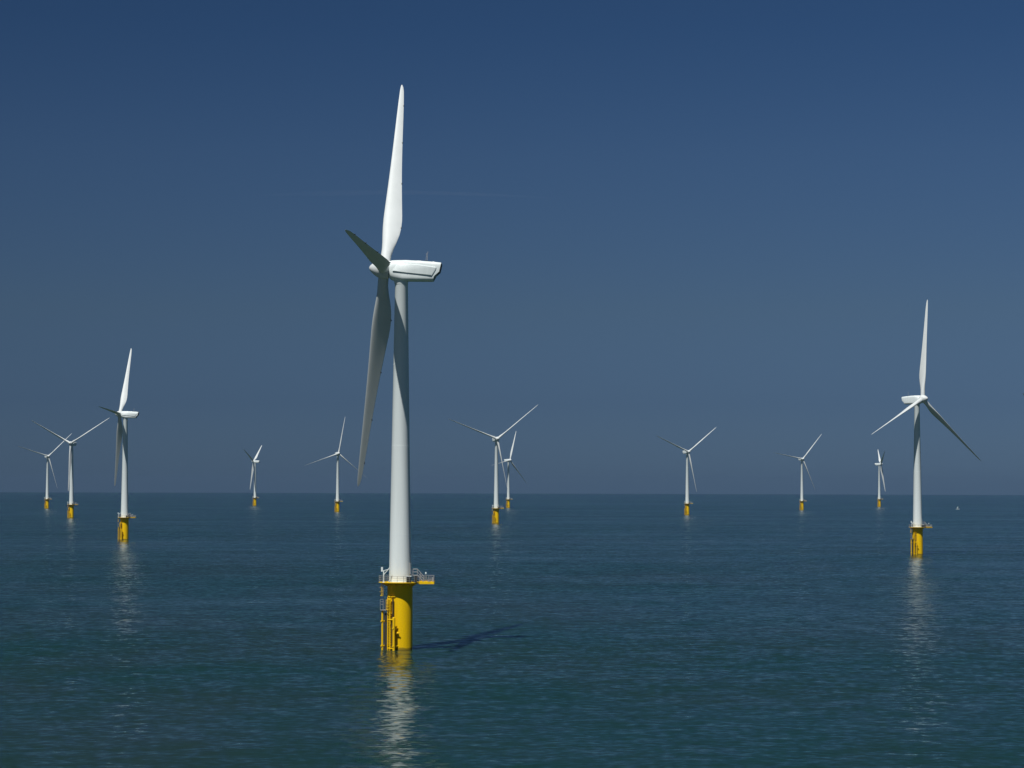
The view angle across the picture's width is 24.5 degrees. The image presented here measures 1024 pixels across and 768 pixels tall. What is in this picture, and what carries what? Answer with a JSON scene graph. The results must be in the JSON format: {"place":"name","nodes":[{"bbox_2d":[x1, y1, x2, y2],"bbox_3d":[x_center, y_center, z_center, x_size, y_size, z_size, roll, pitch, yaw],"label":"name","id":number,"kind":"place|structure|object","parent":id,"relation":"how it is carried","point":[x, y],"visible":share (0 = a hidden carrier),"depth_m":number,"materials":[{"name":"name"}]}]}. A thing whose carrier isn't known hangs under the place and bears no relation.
{"place":"outdoors","nodes":[
{"label":"outdoors","id":0,"kind":"place"},
{"bbox_2d":[0,492,1023,767],"bbox_3d":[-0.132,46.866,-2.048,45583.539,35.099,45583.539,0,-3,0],"label":"sea","id":1,"kind":"structure","parent":0,"point":[562,630],"depth_m":473.00,"materials":[{"name":"liquid"}]},
{"bbox_2d":[21,434,70,507],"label":"wind turbine","id":2,"kind":"object","parent":1,"relation":"in","point":[46,500],"visible":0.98,"depth_m":3110.08,"materials":[{"name":"white paint"}]},
{"bbox_2d":[31,418,108,517],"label":"wind turbine","id":3,"kind":"object","parent":1,"relation":"in","point":[70,512],"visible":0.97,"depth_m":2178.16,"materials":[{"name":"white paint"}]},
{"bbox_2d":[100,349,138,539],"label":"wind turbine","id":4,"kind":"object","parent":1,"relation":"in","point":[123,530],"visible":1,"depth_m":1291.49,"materials":[{"name":"white paint"}]},
{"bbox_2d":[244,446,261,505],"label":"wind turbine","id":5,"kind":"object","parent":1,"relation":"in","point":[254,461],"visible":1,"depth_m":3676.14,"materials":[{"name":"white paint"}]},
{"bbox_2d":[307,419,365,511],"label":"wind turbine","id":6,"kind":"object","parent":1,"relation":"in","point":[337,501],"visible":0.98,"depth_m":2789.65,"materials":[{"name":"white paint"}]},
{"bbox_2d":[345,85,441,650],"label":"wind turbine","id":7,"kind":"object","parent":1,"relation":"in","point":[399,584],"visible":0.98,"depth_m":425.71,"materials":[{"name":"white paint"}]},
{"bbox_2d":[449,407,534,522],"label":"wind turbine","id":8,"kind":"object","parent":1,"relation":"in","point":[495,514],"visible":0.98,"depth_m":1924.43,"materials":[{"name":"white paint"}]},
{"bbox_2d":[494,433,525,507],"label":"wind turbine","id":9,"kind":"object","parent":1,"relation":"in","point":[508,498],"visible":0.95,"depth_m":3408.84,"materials":[{"name":"white paint"}]},
{"bbox_2d":[659,428,714,514],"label":"wind turbine","id":10,"kind":"object","parent":1,"relation":"in","point":[686,501],"visible":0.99,"depth_m":2578.35,"materials":[{"name":"white paint"}]},
{"bbox_2d":[777,435,820,509],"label":"wind turbine","id":11,"kind":"object","parent":1,"relation":"in","point":[801,503],"visible":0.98,"depth_m":3178.48,"materials":[{"name":"white paint"}]},
{"bbox_2d":[874,451,884,506],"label":"wind turbine","id":12,"kind":"object","parent":1,"relation":"in","point":[879,497],"visible":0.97,"depth_m":3805.93,"materials":[{"name":"white paint"}]},
{"bbox_2d":[872,300,980,554],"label":"wind turbine","id":13,"kind":"object","parent":1,"relation":"in","point":[915,402],"visible":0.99,"depth_m":1041.53,"materials":[{"name":"white paint"}]},
{"bbox_2d":[0,0,1023,494],"label":"sky","id":14,"kind":"structure","parent":0,"point":[677,222],"materials":[{"name":"blue"}]}
]}

